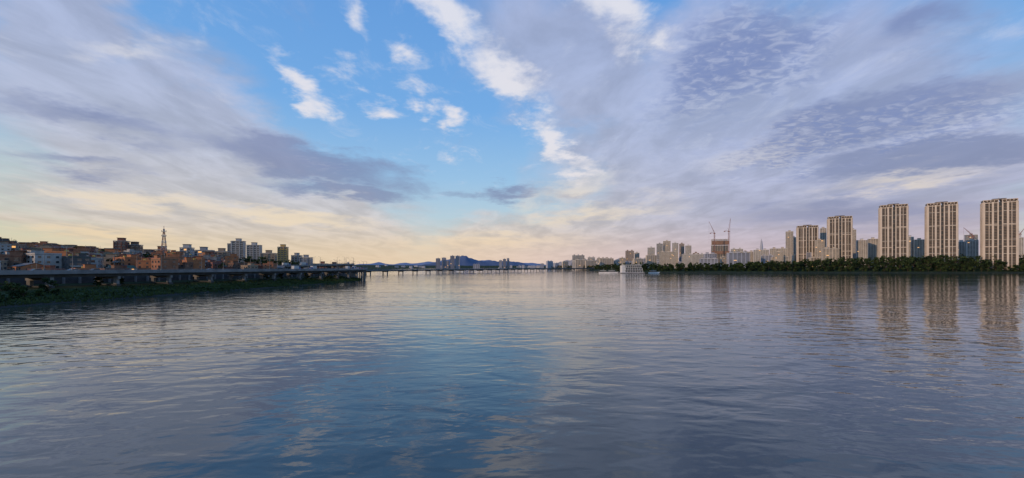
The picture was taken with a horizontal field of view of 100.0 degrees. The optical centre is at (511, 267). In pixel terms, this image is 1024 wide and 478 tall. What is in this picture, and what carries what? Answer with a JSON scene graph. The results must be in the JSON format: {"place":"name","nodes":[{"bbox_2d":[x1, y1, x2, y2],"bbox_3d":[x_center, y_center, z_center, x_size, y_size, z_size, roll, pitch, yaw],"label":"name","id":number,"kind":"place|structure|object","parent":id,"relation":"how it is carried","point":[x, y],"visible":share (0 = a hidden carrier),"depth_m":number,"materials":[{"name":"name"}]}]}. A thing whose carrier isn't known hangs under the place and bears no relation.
{"place":"outdoors","nodes":[
{"label":"outdoors","id":0,"kind":"place"},
{"bbox_2d":[356,259,545,265],"bbox_3d":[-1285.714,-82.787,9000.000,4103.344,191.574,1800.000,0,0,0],"label":"mountain range","id":1,"kind":"structure","parent":0,"point":[429,262],"depth_m":8610.19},
{"bbox_2d":[423,255,532,265],"bbox_3d":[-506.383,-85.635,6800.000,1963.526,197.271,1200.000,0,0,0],"label":"wooded hill","id":2,"kind":"structure","parent":0,"point":[465,261],"depth_m":6460.04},
{"bbox_2d":[0,268,1023,477],"bbox_3d":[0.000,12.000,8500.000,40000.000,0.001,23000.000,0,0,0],"label":"river water","id":3,"kind":"structure","parent":0,"point":[559,373],"depth_m":46.28,"materials":[{"name":"blue liquid"}]},
{"bbox_2d":[620,265,643,272],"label":"floating pavilion","id":4,"kind":"structure","parent":3,"relation":"on","point":[630,268],"depth_m":822.70,"materials":[{"name":"concrete"}]},
{"bbox_2d":[0,263,1023,307],"bbox_3d":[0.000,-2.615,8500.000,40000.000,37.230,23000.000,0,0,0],"label":"ground","id":5,"kind":"structure","parent":0,"point":[78,286],"depth_m":275.29,"materials":[{"name":"green plant"}]},
{"bbox_2d":[0,260,7,269],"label":"rowhouse villa","id":6,"kind":"object","parent":5,"relation":"on","point":[3,264],"visible":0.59,"depth_m":205.01,"materials":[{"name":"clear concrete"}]},
{"bbox_2d":[0,244,11,253],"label":"rowhouse villa","id":7,"kind":"object","parent":5,"relation":"on","point":[5,247],"visible":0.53,"depth_m":286.59,"materials":[{"name":"concrete"}]},
{"bbox_2d":[0,240,24,250],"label":"rowhouse villa","id":8,"kind":"object","parent":5,"relation":"on","point":[16,246],"visible":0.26,"depth_m":296.41,"materials":[{"name":"red tile"}]},
{"bbox_2d":[0,251,26,269],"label":"brick house","id":9,"kind":"structure","parent":5,"relation":"on","point":[15,257],"depth_m":211.25,"materials":[{"name":"brown brick"}]},
{"bbox_2d":[10,263,41,269],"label":"gabled house","id":10,"kind":"structure","parent":5,"relation":"on","point":[23,266],"depth_m":202.62,"materials":[{"name":"grey concrete"}]},
{"bbox_2d":[18,242,34,246],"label":"orange building","id":11,"kind":"structure","parent":5,"relation":"on","point":[31,244],"depth_m":333.57,"materials":[{"name":"tile"}]},
{"bbox_2d":[31,244,52,249],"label":"rowhouse villa","id":12,"kind":"object","parent":5,"relation":"on","point":[41,246],"visible":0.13,"depth_m":298.51,"materials":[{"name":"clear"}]},
{"bbox_2d":[24,248,61,267],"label":"rowhouse villa","id":13,"kind":"object","parent":5,"relation":"on","point":[34,256],"visible":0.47,"depth_m":217.52,"materials":[{"name":"paint"}]},
{"bbox_2d":[35,241,52,245],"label":"brick house","id":14,"kind":"structure","parent":5,"relation":"on","point":[42,243],"depth_m":388.47,"materials":[{"name":"red tile"}]},
{"bbox_2d":[27,263,64,269],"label":"brick house","id":15,"kind":"structure","parent":5,"relation":"on","point":[52,267],"depth_m":201.53,"materials":[{"name":"brown brick"}]},
{"bbox_2d":[43,247,80,255],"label":"rowhouse villa","id":16,"kind":"object","parent":5,"relation":"on","point":[53,250],"visible":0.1,"depth_m":236.36,"materials":[{"name":"orange tile"}]},
{"bbox_2d":[54,247,76,251],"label":"brick house","id":17,"kind":"structure","parent":5,"relation":"on","point":[69,249],"depth_m":286.58,"materials":[{"name":"brown brick"}]},
{"bbox_2d":[60,245,89,252],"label":"brick house","id":18,"kind":"structure","parent":5,"relation":"on","point":[78,249],"depth_m":305.86,"materials":[{"name":"brown brick"}]},
{"bbox_2d":[62,251,90,269],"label":"rowhouse villa","id":19,"kind":"object","parent":5,"relation":"on","point":[79,259],"visible":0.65,"depth_m":223.28,"materials":[{"name":"grey concrete"}]},
{"bbox_2d":[70,262,99,269],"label":"rowhouse villa","id":20,"kind":"object","parent":5,"relation":"on","point":[87,266],"visible":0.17,"depth_m":207.17,"materials":[{"name":"beige concrete"}]},
{"bbox_2d":[86,255,101,267],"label":"rowhouse villa","id":21,"kind":"object","parent":5,"relation":"on","point":[98,261],"visible":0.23,"depth_m":245.12,"materials":[{"name":"grey concrete"}]},
{"bbox_2d":[88,254,100,257],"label":"brick house","id":22,"kind":"structure","parent":5,"relation":"on","point":[95,255],"depth_m":274.84,"materials":[{"name":"concrete"}]},
{"bbox_2d":[96,254,118,267],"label":"rowhouse villa","id":23,"kind":"object","parent":5,"relation":"on","point":[105,262],"visible":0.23,"depth_m":259.32,"materials":[{"name":"beige concrete"}]},
{"bbox_2d":[104,248,118,253],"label":"orange building","id":24,"kind":"structure","parent":5,"relation":"on","point":[113,250],"depth_m":342.68,"materials":[{"name":"tile"}]},
{"bbox_2d":[100,265,125,269],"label":"brick house","id":25,"kind":"structure","parent":5,"relation":"on","point":[115,267],"depth_m":223.29,"materials":[{"name":"brown brick"}]},
{"bbox_2d":[105,265,135,269],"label":"gabled house","id":26,"kind":"structure","parent":5,"relation":"on","point":[132,267],"depth_m":246.44,"materials":[{"name":"grey concrete"}]},
{"bbox_2d":[113,238,129,249],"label":"brick apartment","id":27,"kind":"structure","parent":5,"relation":"on","point":[121,243],"depth_m":521.68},
{"bbox_2d":[112,254,140,266],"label":"rowhouse villa","id":28,"kind":"object","parent":5,"relation":"on","point":[129,259],"visible":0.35,"depth_m":255.51,"materials":[{"name":"orange tile"}]},
{"bbox_2d":[128,241,142,252],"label":"brick apartment","id":29,"kind":"structure","parent":5,"relation":"on","point":[135,246],"depth_m":532.02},
{"bbox_2d":[136,256,150,269],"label":"rowhouse villa","id":30,"kind":"object","parent":5,"relation":"on","point":[143,264],"visible":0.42,"depth_m":253.11,"materials":[{"name":"orange brick"}]},
{"bbox_2d":[142,249,153,253],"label":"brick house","id":31,"kind":"structure","parent":5,"relation":"on","point":[148,250],"depth_m":422.39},
{"bbox_2d":[11,239,303,268],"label":"hillside tree mass","id":32,"kind":"object","parent":5,"relation":"on","point":[261,260],"visible":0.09,"depth_m":412.35,"materials":[{"name":"green plant"}]},
{"bbox_2d":[151,250,165,256],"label":"brick house","id":33,"kind":"structure","parent":5,"relation":"on","point":[157,253],"depth_m":348.89,"materials":[{"name":"red brick"}]},
{"bbox_2d":[154,246,170,252],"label":"orange building","id":34,"kind":"structure","parent":5,"relation":"on","point":[159,248],"depth_m":471.68,"materials":[{"name":"brick"}]},
{"bbox_2d":[161,229,166,251],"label":"lattice radio mast","id":35,"kind":"object","parent":5,"relation":"on","point":[162,242],"visible":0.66,"depth_m":429.42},
{"bbox_2d":[151,253,179,269],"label":"brick house","id":36,"kind":"structure","parent":5,"relation":"on","point":[170,263],"depth_m":249.81,"materials":[{"name":"brown brick"}]},
{"bbox_2d":[0,272,345,285],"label":"retaining wall","id":37,"kind":"structure","parent":5,"relation":"on","point":[61,280],"depth_m":221.29,"materials":[{"name":"concrete"}]},
{"bbox_2d":[166,253,183,261],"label":"brick house","id":38,"kind":"structure","parent":5,"relation":"on","point":[178,255],"depth_m":280.52,"materials":[{"name":"brown brick"}]},
{"bbox_2d":[0,272,356,301],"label":"riverbank shrubs","id":39,"kind":"object","parent":5,"relation":"on","point":[20,294],"visible":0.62,"depth_m":156.61,"materials":[{"name":"green plant"}]},
{"bbox_2d":[0,276,361,305],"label":"riverbank grass","id":40,"kind":"structure","parent":5,"relation":"on","point":[161,290],"depth_m":190.18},
{"bbox_2d":[0,267,366,287],"bbox_3d":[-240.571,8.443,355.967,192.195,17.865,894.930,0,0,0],"label":"elevated highway","id":41,"kind":"structure","parent":5,"relation":"on","point":[30,276],"depth_m":216.48,"materials":[{"name":"concrete"}]},
{"bbox_2d":[178,262,192,268],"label":"brick house","id":42,"kind":"structure","parent":5,"relation":"on","point":[182,265],"depth_m":263.46,"materials":[{"name":"red brick"}]},
{"bbox_2d":[179,244,194,254],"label":"apartment block","id":43,"kind":"structure","parent":5,"relation":"on","point":[186,248],"depth_m":481.61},
{"bbox_2d":[182,257,205,267],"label":"rowhouse villa","id":44,"kind":"object","parent":5,"relation":"on","point":[199,264],"visible":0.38,"depth_m":276.45,"materials":[{"name":"beige concrete"}]},
{"bbox_2d":[184,255,204,259],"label":"rowhouse villa","id":45,"kind":"object","parent":5,"relation":"on","point":[199,258],"visible":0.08,"depth_m":322.95,"materials":[{"name":"orange brick"}]},
{"bbox_2d":[194,247,214,255],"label":"apartment block","id":46,"kind":"structure","parent":5,"relation":"on","point":[201,250],"depth_m":500.24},
{"bbox_2d":[203,255,220,260],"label":"rowhouse villa","id":47,"kind":"object","parent":5,"relation":"on","point":[211,258],"visible":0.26,"depth_m":378.05,"materials":[{"name":"concrete"}]},
{"bbox_2d":[206,260,224,267],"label":"brick house","id":48,"kind":"structure","parent":5,"relation":"on","point":[211,263],"depth_m":310.43,"materials":[{"name":"brown brick"}]},
{"bbox_2d":[215,248,230,256],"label":"apartment block","id":49,"kind":"structure","parent":5,"relation":"on","point":[223,252],"depth_m":521.61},
{"bbox_2d":[224,254,238,266],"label":"rowhouse villa","id":50,"kind":"object","parent":5,"relation":"on","point":[231,257],"visible":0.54,"depth_m":362.18,"materials":[{"name":"brown brick"}]},
{"bbox_2d":[228,261,246,267],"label":"brick house","id":51,"kind":"structure","parent":5,"relation":"on","point":[234,264],"depth_m":339.82,"materials":[{"name":"red brick"}]},
{"bbox_2d":[231,238,245,258],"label":"apartment block","id":52,"kind":"structure","parent":5,"relation":"on","point":[238,246],"depth_m":640.92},
{"bbox_2d":[241,262,257,268],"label":"rowhouse villa","id":53,"kind":"object","parent":5,"relation":"on","point":[248,266],"visible":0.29,"depth_m":332.23,"materials":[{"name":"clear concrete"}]},
{"bbox_2d":[246,242,261,259],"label":"apartment block","id":54,"kind":"structure","parent":5,"relation":"on","point":[254,250],"depth_m":620.89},
{"bbox_2d":[260,250,276,260],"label":"apartment block","id":55,"kind":"structure","parent":5,"relation":"on","point":[269,254],"depth_m":561.36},
{"bbox_2d":[263,261,276,268],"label":"brick house","id":56,"kind":"structure","parent":5,"relation":"on","point":[270,264],"depth_m":342.68,"materials":[{"name":"red brick"}]},
{"bbox_2d":[205,263,354,276],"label":"ramp viaduct","id":57,"kind":"object","parent":5,"relation":"on","point":[333,265],"visible":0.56,"depth_m":435.59,"materials":[{"name":"concrete"}]},
{"bbox_2d":[277,244,288,261],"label":"yellow tower building","id":58,"kind":"structure","parent":5,"relation":"on","point":[283,250],"depth_m":640.30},
{"bbox_2d":[291,253,302,263],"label":"apartment block","id":59,"kind":"structure","parent":5,"relation":"on","point":[295,257],"depth_m":659.88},
{"bbox_2d":[299,255,312,268],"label":"apartment block","id":60,"kind":"structure","parent":5,"relation":"on","point":[307,259],"depth_m":640.81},
{"bbox_2d":[317,261,327,268],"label":"brick apartment","id":61,"kind":"structure","parent":5,"relation":"on","point":[322,262],"depth_m":760.33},
{"bbox_2d":[436,258,439,268],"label":"highrise tower","id":62,"kind":"structure","parent":5,"relation":"on","point":[437,263],"depth_m":3199.98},
{"bbox_2d":[442,258,445,268],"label":"highrise tower","id":63,"kind":"structure","parent":5,"relation":"on","point":[443,263],"depth_m":3250.11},
{"bbox_2d":[450,255,454,268],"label":"highrise tower","id":64,"kind":"structure","parent":5,"relation":"on","point":[452,261],"depth_m":3200.10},
{"bbox_2d":[455,255,459,268],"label":"highrise tower","id":65,"kind":"structure","parent":5,"relation":"on","point":[457,261],"depth_m":3219.87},
{"bbox_2d":[366,268,593,274],"bbox_3d":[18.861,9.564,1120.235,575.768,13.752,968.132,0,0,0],"label":"river bridge","id":66,"kind":"structure","parent":5,"relation":"on","point":[414,270],"depth_m":919.87,"materials":[{"name":"concrete"}]},
{"bbox_2d":[546,260,552,267],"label":"apartment block","id":67,"kind":"structure","parent":5,"relation":"on","point":[549,264],"depth_m":2687.36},
{"bbox_2d":[562,261,567,267],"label":"apartment block","id":68,"kind":"structure","parent":5,"relation":"on","point":[564,263],"depth_m":2187.86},
{"bbox_2d":[572,254,583,260],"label":"apartment block","id":69,"kind":"structure","parent":5,"relation":"on","point":[575,257],"depth_m":2001.64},
{"bbox_2d":[575,259,586,269],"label":"apartment block","id":70,"kind":"structure","parent":5,"relation":"on","point":[579,263],"depth_m":1757.71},
{"bbox_2d":[585,260,595,267],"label":"apartment block","id":71,"kind":"structure","parent":5,"relation":"on","point":[590,263],"depth_m":1698.62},
{"bbox_2d":[551,262,643,270],"bbox_3d":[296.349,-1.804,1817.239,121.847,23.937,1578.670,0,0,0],"label":"bank tree row","id":72,"kind":"object","parent":5,"relation":"on","point":[605,267],"visible":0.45,"depth_m":1425.05,"materials":[{"name":"green plant"}]},
{"bbox_2d":[600,258,609,265],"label":"apartment block","id":73,"kind":"structure","parent":5,"relation":"on","point":[604,261],"depth_m":1725.79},
{"bbox_2d":[619,257,624,264],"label":"apartment block","id":74,"kind":"structure","parent":5,"relation":"on","point":[622,260],"depth_m":1575.03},
{"bbox_2d":[625,250,633,261],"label":"apartment block","id":75,"kind":"structure","parent":5,"relation":"on","point":[629,255],"depth_m":1900.47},
{"bbox_2d":[633,257,642,264],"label":"apartment block","id":76,"kind":"structure","parent":5,"relation":"on","point":[637,260],"depth_m":1481.23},
{"bbox_2d":[647,247,654,254],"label":"apartment tower","id":77,"kind":"structure","parent":5,"relation":"on","point":[650,250],"depth_m":1799.97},
{"bbox_2d":[646,254,656,267],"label":"apartment block","id":78,"kind":"structure","parent":5,"relation":"on","point":[651,259],"depth_m":1521.44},
{"bbox_2d":[657,243,662,259],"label":"apartment tower","id":79,"kind":"structure","parent":5,"relation":"on","point":[659,247],"depth_m":1900.88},
{"bbox_2d":[663,240,670,251],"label":"apartment tower","id":80,"kind":"structure","parent":5,"relation":"on","point":[666,245],"depth_m":1900.32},
{"bbox_2d":[659,250,677,267],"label":"apartment block","id":81,"kind":"structure","parent":5,"relation":"on","point":[669,257],"depth_m":1500.42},
{"bbox_2d":[672,242,677,250],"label":"apartment tower","id":82,"kind":"structure","parent":5,"relation":"on","point":[674,245],"depth_m":1850.88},
{"bbox_2d":[679,243,683,256],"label":"apartment tower","id":83,"kind":"structure","parent":5,"relation":"on","point":[681,248],"depth_m":1900.73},
{"bbox_2d":[685,245,691,253],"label":"apartment tower","id":84,"kind":"structure","parent":5,"relation":"on","point":[687,249],"depth_m":1800.97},
{"bbox_2d":[682,253,703,267],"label":"apartment block","id":85,"kind":"structure","parent":5,"relation":"on","point":[687,259],"depth_m":1454.17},
{"bbox_2d":[699,257,717,266],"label":"apartment block","id":86,"kind":"structure","parent":5,"relation":"on","point":[702,260],"depth_m":1263.14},
{"bbox_2d":[704,252,716,258],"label":"apartment block","id":87,"kind":"structure","parent":5,"relation":"on","point":[711,255],"depth_m":1306.66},
{"bbox_2d":[711,238,727,264],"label":"building under construction","id":88,"kind":"structure","parent":5,"relation":"on","point":[720,249],"depth_m":1688.21},
{"bbox_2d":[720,256,726,265],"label":"apartment block","id":89,"kind":"structure","parent":5,"relation":"on","point":[723,259],"depth_m":1625.64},
{"bbox_2d":[724,218,730,252],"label":"tower crane","id":90,"kind":"object","parent":5,"relation":"on","point":[729,236],"visible":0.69,"depth_m":1498.31,"materials":[{"name":"paint"}]},
{"bbox_2d":[731,248,742,252],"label":"apartment block","id":91,"kind":"structure","parent":5,"relation":"on","point":[734,250],"depth_m":1600.62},
{"bbox_2d":[727,251,749,267],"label":"apartment block","id":92,"kind":"structure","parent":5,"relation":"on","point":[737,257],"depth_m":1234.96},
{"bbox_2d":[736,250,752,261],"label":"apartment block","id":93,"kind":"structure","parent":5,"relation":"on","point":[751,256],"depth_m":1394.53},
{"bbox_2d":[753,248,768,262],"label":"apartment block","id":94,"kind":"structure","parent":5,"relation":"on","point":[757,254],"depth_m":1353.75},
{"bbox_2d":[761,254,773,262],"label":"apartment block","id":95,"kind":"structure","parent":5,"relation":"on","point":[764,258],"depth_m":1275.22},
{"bbox_2d":[770,247,786,256],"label":"apartment tower","id":96,"kind":"structure","parent":5,"relation":"on","point":[773,250],"depth_m":1299.99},
{"bbox_2d":[774,250,783,262],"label":"apartment block","id":97,"kind":"structure","parent":5,"relation":"on","point":[778,255],"depth_m":1162.92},
{"bbox_2d":[771,255,788,261],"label":"apartment block","id":98,"kind":"structure","parent":5,"relation":"on","point":[784,258],"depth_m":1164.67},
{"bbox_2d":[786,230,792,260],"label":"apartment tower","id":99,"kind":"structure","parent":5,"relation":"on","point":[789,240],"depth_m":1501.02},
{"bbox_2d":[793,236,795,254],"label":"apartment tower","id":100,"kind":"structure","parent":5,"relation":"on","point":[794,244],"depth_m":1519.60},
{"bbox_2d":[796,225,818,264],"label":"riverside apartment tower","id":101,"kind":"structure","parent":5,"relation":"on","point":[806,236],"depth_m":1291.98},
{"bbox_2d":[808,256,820,266],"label":"apartment block","id":102,"kind":"structure","parent":5,"relation":"on","point":[812,258],"depth_m":1221.43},
{"bbox_2d":[814,239,824,256],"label":"apartment tower","id":103,"kind":"structure","parent":5,"relation":"on","point":[819,244],"depth_m":1252.48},
{"bbox_2d":[616,254,1023,271],"bbox_3d":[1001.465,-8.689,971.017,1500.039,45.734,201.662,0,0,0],"label":"riverside tree row","id":104,"kind":"object","parent":5,"relation":"on","point":[965,263],"visible":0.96,"depth_m":923.75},
{"bbox_2d":[820,227,825,246],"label":"apartment tower","id":105,"kind":"structure","parent":5,"relation":"on","point":[822,233],"depth_m":1350.87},
{"bbox_2d":[821,247,838,263],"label":"apartment block","id":106,"kind":"structure","parent":5,"relation":"on","point":[832,253],"depth_m":1152.11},
{"bbox_2d":[827,214,852,266],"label":"riverside apartment tower","id":107,"kind":"structure","parent":5,"relation":"on","point":[840,233],"depth_m":1147.21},
{"bbox_2d":[853,228,855,258],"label":"apartment tower","id":108,"kind":"structure","parent":5,"relation":"on","point":[854,243],"depth_m":1299.11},
{"bbox_2d":[856,239,867,266],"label":"apartment tower","id":109,"kind":"structure","parent":5,"relation":"on","point":[862,248],"depth_m":1150.78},
{"bbox_2d":[868,237,877,266],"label":"apartment tower","id":110,"kind":"structure","parent":5,"relation":"on","point":[872,247],"depth_m":1181.66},
{"bbox_2d":[878,203,908,265],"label":"riverside apartment tower","id":111,"kind":"structure","parent":5,"relation":"on","point":[893,231],"depth_m":1000.49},
{"bbox_2d":[909,235,913,256],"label":"apartment tower","id":112,"kind":"structure","parent":5,"relation":"on","point":[911,239],"depth_m":1150.34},
{"bbox_2d":[913,238,923,266],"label":"apartment tower","id":113,"kind":"structure","parent":5,"relation":"on","point":[918,247],"depth_m":1122.53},
{"bbox_2d":[959,240,965,258],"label":"apartment tower","id":114,"kind":"structure","parent":5,"relation":"on","point":[962,246],"depth_m":1080.79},
{"bbox_2d":[964,234,977,240],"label":"apartment tower","id":115,"kind":"structure","parent":5,"relation":"on","point":[966,237],"depth_m":1402.82,"materials":[{"name":"grey concrete"}]},
{"bbox_2d":[966,239,978,260],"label":"apartment tower","id":116,"kind":"structure","parent":5,"relation":"on","point":[972,247],"depth_m":1051.86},
{"bbox_2d":[1019,236,1023,257],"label":"apartment tower","id":117,"kind":"structure","parent":5,"relation":"on","point":[1021,245],"depth_m":1198.73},
{"bbox_2d":[0,0,1023,265],"label":"sky","id":118,"kind":"structure","parent":0,"point":[371,131],"materials":[{"name":"blue"}]},
{"bbox_2d":[924,201,958,263],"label":"riverside apartment tower","id":119,"kind":"structure","parent":0,"point":[941,229],"depth_m":950.99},
{"bbox_2d":[980,198,1018,269],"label":"riverside apartment tower","id":120,"kind":"structure","parent":0,"point":[999,230],"depth_m":915.47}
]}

